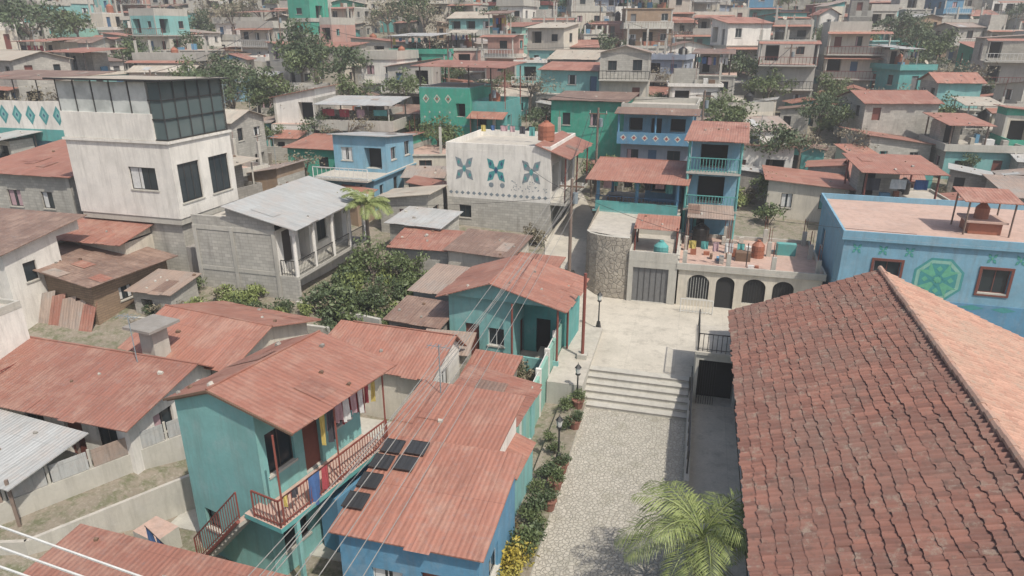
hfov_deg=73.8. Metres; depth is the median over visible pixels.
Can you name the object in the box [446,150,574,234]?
walls
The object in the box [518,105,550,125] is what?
dark green tree
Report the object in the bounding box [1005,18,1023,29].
block house
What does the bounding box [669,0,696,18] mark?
cream house
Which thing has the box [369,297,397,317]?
garden bush
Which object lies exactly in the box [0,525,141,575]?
telephone cable
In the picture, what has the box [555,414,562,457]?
street lamp
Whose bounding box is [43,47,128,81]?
cream house
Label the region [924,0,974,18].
blue house
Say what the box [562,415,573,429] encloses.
shrub
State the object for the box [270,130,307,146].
lean to shed
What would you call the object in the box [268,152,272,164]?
garden wall
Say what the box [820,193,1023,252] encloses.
roof
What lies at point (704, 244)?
laundry
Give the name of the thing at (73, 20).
broadleaf tree
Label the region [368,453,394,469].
solar panel
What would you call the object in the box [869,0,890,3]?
maroon house
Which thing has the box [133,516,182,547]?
wash basin
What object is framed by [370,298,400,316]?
garden bush
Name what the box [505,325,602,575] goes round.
planting bed
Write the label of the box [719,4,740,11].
lilac house
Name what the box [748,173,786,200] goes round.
broadleaf tree
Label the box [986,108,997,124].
shed
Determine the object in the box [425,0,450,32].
cream house
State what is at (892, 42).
turquoise house
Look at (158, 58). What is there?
grey house
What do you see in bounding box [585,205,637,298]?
stone retaining wall
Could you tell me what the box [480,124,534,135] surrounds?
laundry
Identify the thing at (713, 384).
underpass shelter
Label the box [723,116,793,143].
white house
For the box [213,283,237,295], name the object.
garden bush
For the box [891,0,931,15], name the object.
block house
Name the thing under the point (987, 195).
cover
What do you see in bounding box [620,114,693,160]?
walls
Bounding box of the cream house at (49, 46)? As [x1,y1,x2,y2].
[11,38,87,69]
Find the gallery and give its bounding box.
[42,75,229,140]
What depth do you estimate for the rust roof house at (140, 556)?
19.27 m
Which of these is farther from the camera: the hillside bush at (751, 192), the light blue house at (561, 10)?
the light blue house at (561, 10)
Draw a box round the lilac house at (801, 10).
[781,9,803,11]
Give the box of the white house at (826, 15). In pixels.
[808,8,841,39]
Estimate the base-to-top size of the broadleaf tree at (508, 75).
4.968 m
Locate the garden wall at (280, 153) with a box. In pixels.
[267,146,288,160]
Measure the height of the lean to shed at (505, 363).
3.074 m
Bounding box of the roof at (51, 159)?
[0,139,73,177]
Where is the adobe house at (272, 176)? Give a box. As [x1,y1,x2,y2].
[247,135,307,190]
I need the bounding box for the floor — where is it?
[520,350,537,375]
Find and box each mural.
[0,100,64,140]
[423,94,450,142]
[449,156,547,199]
[852,243,1023,336]
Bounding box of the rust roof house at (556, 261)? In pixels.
[517,252,565,267]
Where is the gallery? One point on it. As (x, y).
(178, 107)
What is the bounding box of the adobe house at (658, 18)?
[620,0,673,44]
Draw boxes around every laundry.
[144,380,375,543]
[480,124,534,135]
[603,181,672,193]
[689,240,744,252]
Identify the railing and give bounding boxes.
[193,419,387,553]
[280,224,365,276]
[565,171,587,201]
[595,195,677,214]
[679,298,713,314]
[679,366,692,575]
[683,157,741,211]
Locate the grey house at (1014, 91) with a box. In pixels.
[993,81,1023,103]
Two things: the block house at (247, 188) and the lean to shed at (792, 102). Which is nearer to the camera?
the block house at (247, 188)
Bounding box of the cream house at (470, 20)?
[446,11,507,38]
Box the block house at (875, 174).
[842,153,950,199]
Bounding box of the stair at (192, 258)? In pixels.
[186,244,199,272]
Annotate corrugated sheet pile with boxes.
[38,290,97,331]
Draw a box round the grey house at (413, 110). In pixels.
[395,104,419,131]
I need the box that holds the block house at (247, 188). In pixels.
[232,155,262,199]
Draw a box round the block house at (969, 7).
[964,3,986,9]
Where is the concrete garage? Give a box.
[626,214,680,304]
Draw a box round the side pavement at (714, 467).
[686,403,746,575]
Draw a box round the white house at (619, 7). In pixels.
[614,0,637,20]
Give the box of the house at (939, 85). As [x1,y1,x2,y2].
[917,72,987,114]
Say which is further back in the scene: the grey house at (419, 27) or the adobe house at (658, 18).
the grey house at (419, 27)
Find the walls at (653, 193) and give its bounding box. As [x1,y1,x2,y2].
[599,184,684,235]
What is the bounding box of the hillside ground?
[0,0,980,575]
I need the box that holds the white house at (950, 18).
[925,4,983,23]
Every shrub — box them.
[497,570,514,575]
[498,553,514,574]
[499,535,539,575]
[506,523,541,562]
[515,488,551,517]
[515,519,523,533]
[518,505,549,528]
[525,520,546,545]
[526,477,548,493]
[533,459,564,478]
[542,428,557,440]
[544,440,565,453]
[558,395,575,411]
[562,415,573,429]
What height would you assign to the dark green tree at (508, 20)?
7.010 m
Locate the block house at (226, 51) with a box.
[222,50,245,54]
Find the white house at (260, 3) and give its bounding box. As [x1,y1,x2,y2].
[220,0,266,15]
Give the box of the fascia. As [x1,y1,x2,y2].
[163,390,292,435]
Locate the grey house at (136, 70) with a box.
[124,65,204,75]
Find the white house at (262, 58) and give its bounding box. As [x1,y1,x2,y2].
[250,54,269,61]
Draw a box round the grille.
[687,277,792,303]
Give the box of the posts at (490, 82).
[419,66,520,108]
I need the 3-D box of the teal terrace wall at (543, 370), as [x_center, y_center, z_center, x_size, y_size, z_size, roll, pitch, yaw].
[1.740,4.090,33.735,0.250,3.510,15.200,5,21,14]
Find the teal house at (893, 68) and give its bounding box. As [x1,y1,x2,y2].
[865,44,937,89]
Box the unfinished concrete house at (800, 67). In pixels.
[752,16,821,111]
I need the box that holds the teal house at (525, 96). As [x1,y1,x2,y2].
[493,87,532,116]
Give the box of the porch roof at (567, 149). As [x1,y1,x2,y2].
[535,131,592,159]
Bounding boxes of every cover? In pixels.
[411,60,525,68]
[953,186,1023,204]
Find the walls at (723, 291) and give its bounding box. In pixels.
[676,270,822,309]
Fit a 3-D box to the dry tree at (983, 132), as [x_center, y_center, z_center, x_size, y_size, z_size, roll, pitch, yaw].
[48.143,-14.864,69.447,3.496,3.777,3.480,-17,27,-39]
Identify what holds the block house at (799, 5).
on the hillside ground
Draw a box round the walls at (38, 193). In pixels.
[0,174,83,213]
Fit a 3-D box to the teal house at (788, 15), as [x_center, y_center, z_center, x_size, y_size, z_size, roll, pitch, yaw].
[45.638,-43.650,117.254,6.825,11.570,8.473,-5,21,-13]
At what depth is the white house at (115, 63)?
87.56 m
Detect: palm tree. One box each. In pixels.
[340,187,394,269]
[613,478,747,575]
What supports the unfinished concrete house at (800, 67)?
on the hillside ground
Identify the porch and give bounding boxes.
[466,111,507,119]
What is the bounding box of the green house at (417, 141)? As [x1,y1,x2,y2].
[406,130,430,148]
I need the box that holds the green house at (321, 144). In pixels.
[282,133,334,176]
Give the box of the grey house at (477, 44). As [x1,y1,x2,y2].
[437,37,487,60]
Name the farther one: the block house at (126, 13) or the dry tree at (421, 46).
the block house at (126, 13)
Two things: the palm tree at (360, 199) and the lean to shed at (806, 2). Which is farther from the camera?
the lean to shed at (806, 2)
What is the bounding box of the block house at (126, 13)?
[114,11,128,15]
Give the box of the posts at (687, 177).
[681,141,743,239]
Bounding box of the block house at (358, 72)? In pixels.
[354,65,362,87]
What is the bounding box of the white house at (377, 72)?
[358,46,418,95]
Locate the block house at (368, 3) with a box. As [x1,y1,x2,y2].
[366,0,404,21]
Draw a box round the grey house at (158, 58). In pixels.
[124,35,212,73]
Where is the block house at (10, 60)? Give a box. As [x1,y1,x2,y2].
[0,31,73,100]
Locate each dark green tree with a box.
[0,0,55,47]
[0,0,73,49]
[108,35,148,68]
[120,21,131,33]
[165,31,215,49]
[171,57,254,90]
[188,8,214,31]
[198,53,259,103]
[221,66,296,112]
[270,17,331,82]
[295,107,342,132]
[306,42,372,94]
[349,272,403,307]
[372,85,386,95]
[386,0,438,37]
[424,39,454,47]
[441,67,465,81]
[471,76,503,93]
[478,5,518,22]
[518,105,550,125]
[540,0,566,8]
[595,32,629,49]
[649,92,668,96]
[719,50,762,77]
[746,119,814,165]
[795,91,851,142]
[812,24,822,36]
[872,9,927,39]
[888,24,943,59]
[915,52,953,67]
[1004,2,1023,18]
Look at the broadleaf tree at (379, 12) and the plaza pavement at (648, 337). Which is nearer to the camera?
the plaza pavement at (648, 337)
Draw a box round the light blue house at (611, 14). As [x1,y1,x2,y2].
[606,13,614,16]
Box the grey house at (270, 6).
[265,3,279,16]
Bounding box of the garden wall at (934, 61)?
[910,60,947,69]
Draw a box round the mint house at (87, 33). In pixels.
[53,10,104,36]
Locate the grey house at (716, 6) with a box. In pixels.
[694,0,721,11]
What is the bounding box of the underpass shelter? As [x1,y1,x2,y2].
[692,309,734,407]
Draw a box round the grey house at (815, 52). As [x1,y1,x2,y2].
[812,40,820,65]
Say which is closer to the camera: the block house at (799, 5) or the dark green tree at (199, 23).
the dark green tree at (199, 23)
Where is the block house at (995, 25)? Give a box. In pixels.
[969,9,1023,36]
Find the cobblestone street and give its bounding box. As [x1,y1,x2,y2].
[532,407,685,575]
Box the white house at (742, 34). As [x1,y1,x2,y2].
[709,1,775,72]
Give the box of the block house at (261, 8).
[245,6,267,16]
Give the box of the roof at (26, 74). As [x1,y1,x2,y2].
[0,70,116,101]
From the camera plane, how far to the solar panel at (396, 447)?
23.39 m
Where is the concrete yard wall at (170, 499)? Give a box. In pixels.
[0,474,195,554]
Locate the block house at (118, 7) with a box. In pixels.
[111,0,122,11]
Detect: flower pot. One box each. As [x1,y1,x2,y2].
[541,496,556,511]
[547,476,562,492]
[555,458,568,473]
[568,415,580,429]
[572,396,584,409]
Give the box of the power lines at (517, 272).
[248,197,570,575]
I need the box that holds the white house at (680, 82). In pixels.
[666,56,723,120]
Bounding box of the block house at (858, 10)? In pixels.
[847,0,872,20]
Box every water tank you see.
[489,92,500,101]
[538,121,554,140]
[692,222,764,258]
[973,203,990,219]
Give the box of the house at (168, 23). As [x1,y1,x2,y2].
[126,5,203,51]
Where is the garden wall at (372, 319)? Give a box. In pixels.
[295,301,381,323]
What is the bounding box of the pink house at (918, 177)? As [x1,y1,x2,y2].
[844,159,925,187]
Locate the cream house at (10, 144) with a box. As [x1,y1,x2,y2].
[0,130,42,157]
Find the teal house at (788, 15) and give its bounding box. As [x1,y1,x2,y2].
[756,1,809,30]
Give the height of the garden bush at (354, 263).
2.294 m
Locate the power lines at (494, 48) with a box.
[151,5,791,99]
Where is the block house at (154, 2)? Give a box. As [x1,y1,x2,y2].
[150,0,189,7]
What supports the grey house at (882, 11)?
on the hillside ground
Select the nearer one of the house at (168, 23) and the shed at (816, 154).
the shed at (816, 154)
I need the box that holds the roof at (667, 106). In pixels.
[614,97,700,116]
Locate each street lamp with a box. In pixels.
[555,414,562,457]
[575,362,581,395]
[596,292,601,327]
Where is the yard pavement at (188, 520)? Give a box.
[171,417,390,561]
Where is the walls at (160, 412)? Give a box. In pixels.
[0,366,210,473]
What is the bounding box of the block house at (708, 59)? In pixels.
[692,48,745,101]
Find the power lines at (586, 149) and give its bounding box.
[562,111,606,182]
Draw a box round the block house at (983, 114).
[951,96,1004,134]
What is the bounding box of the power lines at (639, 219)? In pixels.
[398,165,916,260]
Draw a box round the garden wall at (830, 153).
[825,146,836,157]
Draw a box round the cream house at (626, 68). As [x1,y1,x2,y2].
[598,29,666,96]
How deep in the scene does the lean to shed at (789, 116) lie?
76.86 m
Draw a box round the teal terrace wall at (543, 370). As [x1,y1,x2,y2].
[516,319,561,438]
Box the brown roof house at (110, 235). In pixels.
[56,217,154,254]
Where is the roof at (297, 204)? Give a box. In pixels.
[214,176,368,230]
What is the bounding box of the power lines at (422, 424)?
[267,183,579,575]
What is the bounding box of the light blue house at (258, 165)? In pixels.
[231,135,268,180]
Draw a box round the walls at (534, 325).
[448,285,579,371]
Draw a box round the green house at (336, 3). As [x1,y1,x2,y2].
[332,0,365,6]
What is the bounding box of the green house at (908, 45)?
[889,36,923,57]
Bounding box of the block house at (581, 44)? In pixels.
[570,40,599,49]
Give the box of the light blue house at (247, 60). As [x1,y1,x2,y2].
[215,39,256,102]
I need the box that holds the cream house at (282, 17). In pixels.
[263,14,288,20]
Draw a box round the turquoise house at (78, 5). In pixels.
[59,0,93,21]
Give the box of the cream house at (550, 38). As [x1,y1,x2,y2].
[525,22,581,58]
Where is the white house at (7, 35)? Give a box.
[0,22,20,49]
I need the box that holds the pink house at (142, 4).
[116,0,150,11]
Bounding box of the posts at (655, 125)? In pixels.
[617,114,696,132]
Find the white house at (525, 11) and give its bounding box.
[496,0,539,21]
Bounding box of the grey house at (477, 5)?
[447,0,488,19]
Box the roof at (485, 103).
[419,82,520,110]
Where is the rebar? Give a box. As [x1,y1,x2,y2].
[684,216,822,260]
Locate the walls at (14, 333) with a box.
[0,308,29,358]
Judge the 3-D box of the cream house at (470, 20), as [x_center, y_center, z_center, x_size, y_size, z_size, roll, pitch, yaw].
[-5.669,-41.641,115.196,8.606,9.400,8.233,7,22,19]
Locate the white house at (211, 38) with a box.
[190,29,223,48]
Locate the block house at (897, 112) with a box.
[833,90,944,139]
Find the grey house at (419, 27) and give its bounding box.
[416,18,422,31]
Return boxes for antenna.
[115,313,140,361]
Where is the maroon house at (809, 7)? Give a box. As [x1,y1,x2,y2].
[803,1,848,20]
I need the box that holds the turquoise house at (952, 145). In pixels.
[918,112,1023,178]
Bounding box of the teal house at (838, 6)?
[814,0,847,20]
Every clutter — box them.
[607,195,621,201]
[690,236,796,268]
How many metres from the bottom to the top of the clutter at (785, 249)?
0.760 m
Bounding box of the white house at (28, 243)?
[0,208,86,328]
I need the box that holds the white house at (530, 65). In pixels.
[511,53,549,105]
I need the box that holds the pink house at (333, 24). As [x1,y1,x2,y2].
[316,3,355,43]
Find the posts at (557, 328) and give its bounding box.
[511,304,568,360]
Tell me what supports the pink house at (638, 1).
on the hillside ground
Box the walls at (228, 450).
[174,394,361,574]
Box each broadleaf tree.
[39,8,95,41]
[116,39,162,64]
[168,52,204,76]
[210,0,254,18]
[241,72,292,108]
[264,0,279,3]
[264,123,285,142]
[271,45,334,83]
[332,72,375,95]
[348,3,365,7]
[348,231,401,281]
[368,109,393,120]
[371,0,394,33]
[379,66,427,103]
[387,248,429,273]
[393,0,430,36]
[398,116,420,131]
[414,115,463,147]
[450,0,469,14]
[500,68,513,85]
[578,20,604,36]
[581,160,593,196]
[600,154,616,190]
[699,87,748,113]
[702,101,758,123]
[741,67,798,97]
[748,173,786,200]
[774,0,798,9]
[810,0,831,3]
[810,79,855,103]
[812,31,821,39]
[815,104,856,143]
[816,71,852,89]
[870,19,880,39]
[901,12,933,33]
[909,55,929,62]
[914,27,962,71]
[931,91,961,122]
[957,152,981,167]
[980,75,994,93]
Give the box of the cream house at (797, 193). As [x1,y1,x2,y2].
[762,165,855,221]
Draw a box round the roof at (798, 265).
[676,232,826,280]
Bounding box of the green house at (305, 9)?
[284,0,328,41]
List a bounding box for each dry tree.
[0,85,45,100]
[39,88,57,100]
[157,2,192,25]
[178,55,217,74]
[188,0,235,30]
[202,0,257,33]
[222,91,245,108]
[227,0,277,16]
[273,150,324,175]
[318,110,374,135]
[361,0,411,38]
[400,1,453,36]
[408,33,446,48]
[510,70,564,114]
[619,182,644,192]
[650,63,670,85]
[678,24,697,40]
[774,126,834,168]
[833,126,878,151]
[866,83,911,89]
[933,64,957,71]
[948,59,999,79]
[970,126,991,134]
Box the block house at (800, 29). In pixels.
[771,0,814,39]
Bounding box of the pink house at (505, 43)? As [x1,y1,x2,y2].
[477,10,526,87]
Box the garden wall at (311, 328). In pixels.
[307,324,329,334]
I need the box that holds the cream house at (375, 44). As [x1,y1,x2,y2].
[348,37,423,49]
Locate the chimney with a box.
[122,314,179,356]
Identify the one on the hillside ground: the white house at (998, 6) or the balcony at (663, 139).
the white house at (998, 6)
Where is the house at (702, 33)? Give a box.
[674,16,719,44]
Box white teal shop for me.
[454,364,541,439]
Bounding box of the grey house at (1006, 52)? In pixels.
[969,13,1023,93]
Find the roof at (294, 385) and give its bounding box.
[166,330,396,433]
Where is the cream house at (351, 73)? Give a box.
[316,24,368,88]
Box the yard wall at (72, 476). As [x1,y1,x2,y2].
[0,418,185,524]
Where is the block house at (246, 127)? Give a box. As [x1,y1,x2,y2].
[222,84,268,164]
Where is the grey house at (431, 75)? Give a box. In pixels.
[381,40,443,105]
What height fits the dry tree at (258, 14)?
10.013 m
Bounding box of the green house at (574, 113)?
[547,90,639,158]
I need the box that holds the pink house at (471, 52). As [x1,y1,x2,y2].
[448,29,484,78]
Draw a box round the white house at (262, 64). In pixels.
[254,61,269,72]
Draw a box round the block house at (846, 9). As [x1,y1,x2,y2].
[811,0,849,13]
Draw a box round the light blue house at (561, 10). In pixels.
[555,6,565,13]
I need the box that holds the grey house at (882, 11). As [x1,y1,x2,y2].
[868,4,899,39]
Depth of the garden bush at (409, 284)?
41.28 m
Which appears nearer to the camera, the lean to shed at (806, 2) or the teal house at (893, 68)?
the teal house at (893, 68)
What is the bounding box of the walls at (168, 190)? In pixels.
[59,111,238,271]
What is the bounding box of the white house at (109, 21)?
[87,0,124,34]
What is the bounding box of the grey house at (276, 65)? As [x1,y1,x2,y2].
[267,25,328,82]
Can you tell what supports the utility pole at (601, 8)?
on the hillside ground
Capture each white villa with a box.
[211,17,271,48]
[272,1,380,34]
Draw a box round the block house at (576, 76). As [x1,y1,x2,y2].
[536,61,599,109]
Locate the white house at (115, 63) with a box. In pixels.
[69,37,126,70]
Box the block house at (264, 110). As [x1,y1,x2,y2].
[256,82,329,114]
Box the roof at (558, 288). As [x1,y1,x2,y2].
[435,253,589,312]
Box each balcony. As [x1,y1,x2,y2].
[244,434,379,575]
[280,236,366,280]
[550,182,587,205]
[617,132,692,146]
[683,169,740,213]
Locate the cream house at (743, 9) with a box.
[729,3,749,16]
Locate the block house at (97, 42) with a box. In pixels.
[65,23,120,56]
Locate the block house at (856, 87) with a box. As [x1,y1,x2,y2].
[817,84,870,101]
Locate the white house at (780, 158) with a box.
[739,115,794,173]
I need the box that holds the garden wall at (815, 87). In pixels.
[811,83,818,95]
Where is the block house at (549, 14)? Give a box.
[531,0,577,22]
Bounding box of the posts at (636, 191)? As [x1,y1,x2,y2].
[596,180,684,212]
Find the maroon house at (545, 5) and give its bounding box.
[483,0,556,10]
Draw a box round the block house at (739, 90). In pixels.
[694,60,750,95]
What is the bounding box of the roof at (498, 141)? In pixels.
[446,129,574,155]
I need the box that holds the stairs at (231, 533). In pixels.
[205,515,250,556]
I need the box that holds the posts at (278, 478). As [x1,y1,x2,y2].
[271,375,386,525]
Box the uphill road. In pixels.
[544,180,596,295]
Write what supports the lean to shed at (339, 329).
on the hillside ground
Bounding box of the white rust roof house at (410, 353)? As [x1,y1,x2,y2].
[340,320,466,419]
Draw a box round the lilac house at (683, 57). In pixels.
[646,33,694,85]
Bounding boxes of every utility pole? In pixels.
[277,11,281,40]
[442,44,450,81]
[485,81,499,100]
[559,178,583,271]
[590,108,607,192]
[596,1,604,20]
[667,30,677,52]
[696,90,713,120]
[785,44,797,63]
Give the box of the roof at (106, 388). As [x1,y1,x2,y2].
[0,336,213,432]
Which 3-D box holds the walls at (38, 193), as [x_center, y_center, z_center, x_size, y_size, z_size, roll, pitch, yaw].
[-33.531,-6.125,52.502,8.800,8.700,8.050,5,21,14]
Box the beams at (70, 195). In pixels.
[65,178,75,213]
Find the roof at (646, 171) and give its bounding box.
[586,156,691,215]
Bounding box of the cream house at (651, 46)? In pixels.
[620,24,668,52]
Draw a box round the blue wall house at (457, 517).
[327,434,522,575]
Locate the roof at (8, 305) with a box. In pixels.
[0,298,21,315]
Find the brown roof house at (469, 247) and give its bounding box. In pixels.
[443,228,532,266]
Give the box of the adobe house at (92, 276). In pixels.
[33,241,177,324]
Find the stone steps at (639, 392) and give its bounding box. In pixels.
[584,365,688,420]
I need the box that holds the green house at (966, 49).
[954,41,974,71]
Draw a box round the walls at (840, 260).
[815,204,1023,308]
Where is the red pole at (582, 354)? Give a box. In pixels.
[577,273,587,359]
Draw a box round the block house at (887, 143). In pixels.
[839,126,935,160]
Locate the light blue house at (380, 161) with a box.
[312,131,416,209]
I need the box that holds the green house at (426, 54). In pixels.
[389,33,453,82]
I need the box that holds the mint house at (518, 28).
[487,22,542,53]
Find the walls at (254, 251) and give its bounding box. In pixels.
[191,209,352,298]
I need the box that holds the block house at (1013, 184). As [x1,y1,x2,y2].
[982,174,1023,202]
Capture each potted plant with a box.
[540,486,560,500]
[547,467,565,485]
[551,453,571,466]
[565,409,583,422]
[569,388,585,402]
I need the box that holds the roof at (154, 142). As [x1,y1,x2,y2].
[62,129,231,144]
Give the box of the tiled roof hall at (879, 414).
[727,266,1023,575]
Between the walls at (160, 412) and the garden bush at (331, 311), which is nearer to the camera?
the walls at (160, 412)
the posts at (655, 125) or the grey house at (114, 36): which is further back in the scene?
the grey house at (114, 36)
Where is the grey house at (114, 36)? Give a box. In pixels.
[99,32,133,58]
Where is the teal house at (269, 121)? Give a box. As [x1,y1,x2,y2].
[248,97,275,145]
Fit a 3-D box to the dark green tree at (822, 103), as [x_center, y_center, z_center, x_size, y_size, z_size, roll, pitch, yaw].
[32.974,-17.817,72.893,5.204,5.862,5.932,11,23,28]
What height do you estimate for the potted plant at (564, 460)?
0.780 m
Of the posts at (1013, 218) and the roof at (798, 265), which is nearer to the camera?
the posts at (1013, 218)
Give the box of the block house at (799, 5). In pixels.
[774,0,804,9]
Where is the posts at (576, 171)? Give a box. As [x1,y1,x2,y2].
[564,148,587,202]
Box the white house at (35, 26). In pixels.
[16,10,39,35]
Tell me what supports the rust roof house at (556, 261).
on the hillside ground
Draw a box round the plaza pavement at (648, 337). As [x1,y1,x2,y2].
[535,295,728,383]
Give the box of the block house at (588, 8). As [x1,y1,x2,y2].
[566,0,606,39]
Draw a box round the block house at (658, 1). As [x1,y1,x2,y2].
[652,0,667,6]
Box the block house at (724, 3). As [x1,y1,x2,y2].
[720,0,730,4]
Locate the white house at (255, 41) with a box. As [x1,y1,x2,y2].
[234,10,293,55]
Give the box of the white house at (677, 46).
[667,41,713,68]
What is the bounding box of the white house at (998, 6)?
[981,0,1023,18]
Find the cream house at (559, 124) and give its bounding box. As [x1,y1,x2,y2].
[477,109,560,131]
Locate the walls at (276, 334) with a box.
[210,323,307,374]
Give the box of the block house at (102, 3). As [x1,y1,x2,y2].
[93,0,111,12]
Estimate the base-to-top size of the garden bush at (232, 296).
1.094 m
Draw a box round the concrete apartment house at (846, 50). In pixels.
[814,21,893,99]
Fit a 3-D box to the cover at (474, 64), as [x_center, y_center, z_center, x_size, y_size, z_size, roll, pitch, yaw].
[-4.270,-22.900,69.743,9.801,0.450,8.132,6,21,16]
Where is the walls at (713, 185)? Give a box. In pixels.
[684,141,740,234]
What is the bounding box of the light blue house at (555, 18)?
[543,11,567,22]
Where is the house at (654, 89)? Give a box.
[649,86,668,96]
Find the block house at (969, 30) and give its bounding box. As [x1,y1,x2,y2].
[931,7,986,60]
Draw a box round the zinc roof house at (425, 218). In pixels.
[384,206,462,240]
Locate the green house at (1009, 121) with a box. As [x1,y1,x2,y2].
[989,104,1023,145]
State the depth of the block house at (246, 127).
63.41 m
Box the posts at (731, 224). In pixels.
[686,216,748,266]
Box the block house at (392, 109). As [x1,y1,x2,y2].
[334,105,402,120]
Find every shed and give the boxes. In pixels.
[0,409,88,526]
[19,29,39,48]
[124,268,201,313]
[220,47,241,50]
[257,71,284,81]
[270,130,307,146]
[328,320,352,339]
[340,184,377,226]
[355,23,365,36]
[355,28,360,36]
[361,90,381,95]
[380,15,396,31]
[382,295,449,329]
[386,227,464,277]
[393,20,417,33]
[400,165,446,192]
[405,175,446,207]
[407,263,469,300]
[408,37,427,47]
[426,328,476,373]
[436,21,448,39]
[443,77,473,82]
[459,349,522,376]
[460,71,484,82]
[536,100,550,121]
[588,160,626,190]
[696,116,711,120]
[735,72,753,92]
[736,165,762,194]
[753,97,778,115]
[777,104,811,133]
[783,97,814,123]
[789,144,828,169]
[804,0,810,6]
[805,159,847,175]
[812,103,837,126]
[834,144,878,158]
[872,30,888,39]
[885,153,939,188]
[922,49,946,59]
[939,192,963,200]
[945,163,993,192]
[965,0,982,8]
[980,93,993,97]
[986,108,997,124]
[992,168,1023,175]
[1009,153,1023,168]
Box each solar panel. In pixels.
[341,490,369,509]
[356,471,383,489]
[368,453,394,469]
[380,438,405,453]
[391,454,418,471]
[404,439,429,455]
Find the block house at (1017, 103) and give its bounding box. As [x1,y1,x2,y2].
[976,80,1023,113]
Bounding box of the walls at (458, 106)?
[419,85,520,144]
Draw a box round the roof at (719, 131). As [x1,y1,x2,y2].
[684,120,749,143]
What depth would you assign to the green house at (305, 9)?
106.47 m
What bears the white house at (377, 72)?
on the hillside ground
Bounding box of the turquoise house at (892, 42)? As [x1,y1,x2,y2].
[869,37,899,48]
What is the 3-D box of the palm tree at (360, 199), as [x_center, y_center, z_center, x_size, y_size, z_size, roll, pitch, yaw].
[-9.557,-3.586,45.751,3.241,6.274,3.497,-7,22,-19]
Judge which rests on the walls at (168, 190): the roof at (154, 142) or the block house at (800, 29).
the roof at (154, 142)
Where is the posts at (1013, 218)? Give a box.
[950,193,1017,237]
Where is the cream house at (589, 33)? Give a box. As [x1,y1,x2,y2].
[578,13,608,49]
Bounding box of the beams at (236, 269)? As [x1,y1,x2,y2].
[192,224,282,299]
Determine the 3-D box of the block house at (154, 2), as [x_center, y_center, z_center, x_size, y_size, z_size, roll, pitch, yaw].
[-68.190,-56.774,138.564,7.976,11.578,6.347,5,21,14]
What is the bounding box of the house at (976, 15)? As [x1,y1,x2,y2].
[968,10,999,18]
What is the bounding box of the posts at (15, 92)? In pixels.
[11,79,40,100]
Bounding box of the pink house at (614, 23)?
[589,11,622,47]
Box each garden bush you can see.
[141,302,153,315]
[146,301,162,312]
[184,296,209,302]
[196,276,207,285]
[209,287,227,298]
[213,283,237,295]
[215,294,229,300]
[224,292,237,301]
[228,292,253,305]
[230,288,260,306]
[245,282,269,299]
[248,299,269,308]
[268,297,295,310]
[273,306,289,312]
[296,300,314,316]
[298,280,345,305]
[311,291,332,314]
[311,295,341,310]
[313,316,336,326]
[315,299,340,319]
[316,279,356,319]
[320,283,368,318]
[324,323,336,331]
[330,264,365,289]
[330,270,369,291]
[332,259,372,281]
[333,304,371,321]
[334,256,374,277]
[351,287,382,310]
[360,282,393,307]
[367,292,396,313]
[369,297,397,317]
[370,263,397,287]
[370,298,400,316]
[377,305,394,324]
[384,266,401,284]
[385,285,409,301]
[386,275,414,300]
[394,268,416,298]
[395,267,415,281]
[399,271,418,282]
[416,268,428,278]
[517,354,529,377]
[519,365,532,376]
[521,368,535,380]
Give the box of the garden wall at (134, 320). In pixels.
[127,316,143,323]
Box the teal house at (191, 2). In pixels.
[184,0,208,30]
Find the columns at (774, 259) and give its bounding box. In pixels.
[682,224,821,273]
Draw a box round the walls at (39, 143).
[33,140,53,146]
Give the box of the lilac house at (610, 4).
[595,0,632,12]
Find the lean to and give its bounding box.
[687,203,733,220]
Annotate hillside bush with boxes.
[266,105,274,115]
[398,27,411,36]
[522,222,546,244]
[734,186,750,208]
[742,186,757,202]
[750,202,788,224]
[812,126,827,133]
[938,185,952,192]
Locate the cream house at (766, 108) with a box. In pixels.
[718,92,774,117]
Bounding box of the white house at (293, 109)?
[268,84,337,145]
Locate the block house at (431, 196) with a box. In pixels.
[376,184,446,232]
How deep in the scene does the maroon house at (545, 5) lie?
122.96 m
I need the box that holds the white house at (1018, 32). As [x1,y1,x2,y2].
[1014,31,1023,34]
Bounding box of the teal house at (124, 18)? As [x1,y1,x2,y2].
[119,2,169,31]
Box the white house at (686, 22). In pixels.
[670,16,697,43]
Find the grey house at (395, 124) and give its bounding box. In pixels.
[312,95,411,133]
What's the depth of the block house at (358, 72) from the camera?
95.03 m
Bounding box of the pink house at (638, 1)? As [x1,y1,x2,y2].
[634,0,650,6]
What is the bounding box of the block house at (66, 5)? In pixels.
[27,0,70,41]
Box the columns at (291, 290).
[281,205,365,300]
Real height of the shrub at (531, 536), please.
1.463 m
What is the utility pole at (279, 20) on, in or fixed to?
on the hillside ground
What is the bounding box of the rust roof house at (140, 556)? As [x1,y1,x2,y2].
[19,523,288,575]
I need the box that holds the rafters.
[167,393,206,400]
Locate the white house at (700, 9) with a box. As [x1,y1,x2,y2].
[691,0,736,19]
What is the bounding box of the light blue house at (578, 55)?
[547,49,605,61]
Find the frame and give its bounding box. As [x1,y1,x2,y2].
[420,124,470,126]
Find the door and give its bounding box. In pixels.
[637,269,662,300]
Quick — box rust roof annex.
[374,343,535,516]
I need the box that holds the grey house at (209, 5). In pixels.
[206,0,224,26]
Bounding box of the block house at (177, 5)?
[149,4,187,8]
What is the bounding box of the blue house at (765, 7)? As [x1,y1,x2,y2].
[746,0,781,17]
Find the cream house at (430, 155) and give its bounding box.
[409,114,470,165]
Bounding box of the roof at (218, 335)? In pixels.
[118,301,320,371]
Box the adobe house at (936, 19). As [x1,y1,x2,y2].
[893,1,944,37]

